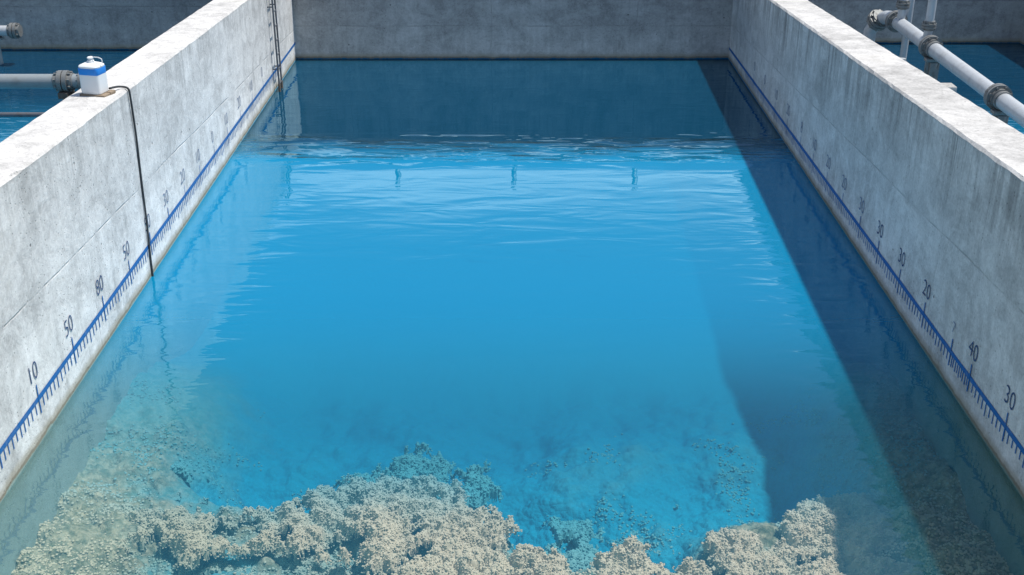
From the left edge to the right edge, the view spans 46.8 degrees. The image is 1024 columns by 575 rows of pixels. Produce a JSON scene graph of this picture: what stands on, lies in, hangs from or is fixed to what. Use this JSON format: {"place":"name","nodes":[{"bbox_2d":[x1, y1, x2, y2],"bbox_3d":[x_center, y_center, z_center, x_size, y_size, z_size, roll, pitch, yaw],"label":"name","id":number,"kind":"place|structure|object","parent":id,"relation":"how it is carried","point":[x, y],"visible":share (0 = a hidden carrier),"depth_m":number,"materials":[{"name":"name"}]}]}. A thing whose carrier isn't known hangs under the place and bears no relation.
{"place":"outdoors","nodes":[
{"label":"outdoors","id":0,"kind":"place"},
{"bbox_2d":[0,50,137,141],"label":"water","id":1,"kind":"structure","parent":0,"point":[32,62],"depth_m":19.55,"materials":[{"name":"blue liquid"}]},
{"bbox_2d":[0,23,22,64],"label":"water pipe","id":2,"kind":"object","parent":1,"relation":"in","point":[13,30],"visible":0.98,"depth_m":19.57,"materials":[{"name":"grey paint"}]},
{"bbox_2d":[11,361,1008,574],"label":"pool floor","id":3,"kind":"structure","parent":0,"point":[330,423],"depth_m":11.43,"materials":[{"name":"blue concrete"}]},
{"bbox_2d":[0,0,295,574],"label":"tank wall","id":4,"kind":"structure","parent":3,"relation":"on","point":[201,84],"depth_m":10.47,"materials":[{"name":"concrete"}]},
{"bbox_2d":[0,112,44,116],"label":"thin pipe","id":5,"kind":"object","parent":4,"relation":"attached to","point":[20,114],"depth_m":15.05,"materials":[{"name":"metal"}]},
{"bbox_2d":[0,70,80,99],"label":"water pipe","id":6,"kind":"object","parent":4,"relation":"attached to","point":[65,84],"visible":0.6,"depth_m":11.42,"materials":[{"name":"paint"}]},
{"bbox_2d":[80,89,115,96],"bbox_3d":[-3.877,-1.823,11.088,0.267,0.030,0.200,6,26,13],"label":"tray","id":7,"kind":"object","parent":4,"relation":"on","point":[108,93],"visible":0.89,"depth_m":11.02,"materials":[{"name":"beige"}]},
{"bbox_2d":[78,56,107,94],"bbox_3d":[-3.890,-1.982,11.011,0.227,0.337,0.173,6,26,13],"label":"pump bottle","id":8,"kind":"object","parent":7,"relation":"on","point":[92,75],"visible":1,"depth_m":10.96,"materials":[{"name":"white plastic"}]},
{"bbox_2d":[109,86,153,275],"bbox_3d":[-3.711,-0.960,11.660,0.104,2.123,0.236,6,26,13],"label":"cable","id":9,"kind":"object","parent":4,"relation":"attached to","point":[138,155],"visible":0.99,"depth_m":11.67,"materials":[{"name":"rubber"}]},
{"bbox_2d":[267,0,282,91],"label":"ladder","id":10,"kind":"object","parent":4,"relation":"attached to","point":[280,83],"visible":0.98,"depth_m":18.12,"materials":[{"name":"metal"}]},
{"bbox_2d":[170,455,212,484],"bbox_3d":[-3.233,1.487,10.742,1.129,0.271,2.097,0,25,0],"label":"clump","id":11,"kind":"object","parent":3,"relation":"on","point":[177,467],"visible":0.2,"depth_m":10.38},
{"bbox_2d":[102,484,390,570],"bbox_3d":[-2.328,1.921,9.669,2.820,0.351,1.132,0,25,0],"label":"clump","id":12,"kind":"object","parent":3,"relation":"on","point":[187,536],"visible":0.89,"depth_m":9.54,"materials":[{"name":"beige soil"}]},
{"bbox_2d":[171,543,376,574],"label":"clump","id":13,"kind":"object","parent":3,"relation":"on","point":[306,565],"visible":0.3,"depth_m":9.35,"materials":[{"name":"beige soil"}]},
{"bbox_2d":[333,442,502,509],"bbox_3d":[-0.816,1.748,10.774,1.568,0.291,0.972,6,26,13],"label":"sludge clump","id":14,"kind":"object","parent":3,"relation":"on","point":[479,487],"visible":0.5,"depth_m":10.83,"materials":[{"name":"soil"}]},
{"bbox_2d":[330,473,549,574],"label":"sludge clump","id":15,"kind":"object","parent":3,"relation":"on","point":[458,533],"visible":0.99,"depth_m":9.41,"materials":[{"name":"beige soil"}]},
{"bbox_2d":[292,0,732,58],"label":"tank wall","id":16,"kind":"structure","parent":3,"relation":"on","point":[512,29],"depth_m":19.98,"materials":[{"name":"concrete"}]},
{"bbox_2d":[11,375,1013,574],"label":"sludge sediment","id":17,"kind":"object","parent":3,"relation":"on","point":[962,570],"visible":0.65,"depth_m":9.77,"materials":[{"name":"beige soil"}]},
{"bbox_2d":[505,534,694,574],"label":"sludge clump","id":18,"kind":"object","parent":3,"relation":"on","point":[628,556],"visible":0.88,"depth_m":9.09,"materials":[{"name":"beige soil"}]},
{"bbox_2d":[541,504,678,571],"bbox_3d":[0.949,2.238,10.378,1.969,0.300,1.246,0,25,0],"label":"sludge clump","id":19,"kind":"object","parent":3,"relation":"on","point":[583,553],"visible":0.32,"depth_m":10.32,"materials":[{"name":"soil"}]},
{"bbox_2d":[672,485,931,574],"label":"sludge clump","id":20,"kind":"object","parent":3,"relation":"on","point":[819,528],"visible":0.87,"depth_m":9.35,"materials":[{"name":"beige soil"}]},
{"bbox_2d":[728,0,1023,574],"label":"tank wall","id":21,"kind":"structure","parent":3,"relation":"on","point":[915,175],"depth_m":10.54,"materials":[{"name":"concrete"}]},
{"bbox_2d":[94,59,931,363],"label":"water","id":22,"kind":"structure","parent":0,"point":[512,209],"depth_m":13.09,"materials":[{"name":"blue liquid"}]},
{"bbox_2d":[877,43,1023,133],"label":"water","id":23,"kind":"structure","parent":0,"point":[995,63],"depth_m":19.91,"materials":[{"name":"blue liquid"}]},
{"bbox_2d":[899,0,914,57],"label":"riser pipe","id":24,"kind":"object","parent":23,"relation":"in","point":[905,40],"depth_m":18.55,"materials":[{"name":"grey paint"}]},
{"bbox_2d":[924,41,956,91],"bbox_3d":[5.950,-2.184,17.066,0.620,2.735,0.240,0,25,0],"label":"pipe support","id":25,"kind":"object","parent":23,"relation":"in","point":[931,67],"visible":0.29,"depth_m":16.60,"materials":[{"name":"metal"}]},
{"bbox_2d":[863,9,1023,127],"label":"water pipe","id":26,"kind":"object","parent":25,"relation":"attached to","point":[988,90],"visible":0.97,"depth_m":15.83,"materials":[{"name":"grey paint"}]},
{"bbox_2d":[896,0,909,18],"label":"riser pipe","id":27,"kind":"object","parent":26,"relation":"on","point":[902,6],"visible":1,"depth_m":17.83,"materials":[{"name":"grey paint"}]},
{"bbox_2d":[921,0,936,37],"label":"riser pipe","id":28,"kind":"object","parent":26,"relation":"on","point":[929,24],"visible":0.98,"depth_m":16.66,"materials":[{"name":"grey paint"}]},
{"bbox_2d":[990,91,1012,124],"bbox_3d":[5.950,-1.107,14.755,0.620,2.735,0.240,0,25,0],"label":"pipe support","id":29,"kind":"object","parent":23,"relation":"in","point":[999,114],"visible":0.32,"depth_m":14.23,"materials":[{"name":"metal"}]},
{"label":"pool floor","id":30,"kind":"structure","parent":0,"visible":0},
{"bbox_2d":[0,0,212,49],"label":"tank wall","id":31,"kind":"structure","parent":30,"relation":"on","point":[92,24],"depth_m":20.57,"materials":[{"name":"concrete"}]},
{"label":"pool floor","id":32,"kind":"structure","parent":0,"visible":0},
{"bbox_2d":[808,0,1023,42],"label":"tank wall","id":33,"kind":"structure","parent":32,"relation":"on","point":[979,21],"depth_m":21.04,"materials":[{"name":"concrete"}]},
{"bbox_2d":[1020,21,1023,44],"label":"tank wall","id":34,"kind":"structure","parent":32,"relation":"on","point":[1022,38],"depth_m":21.11,"materials":[{"name":"concrete"}]}
]}

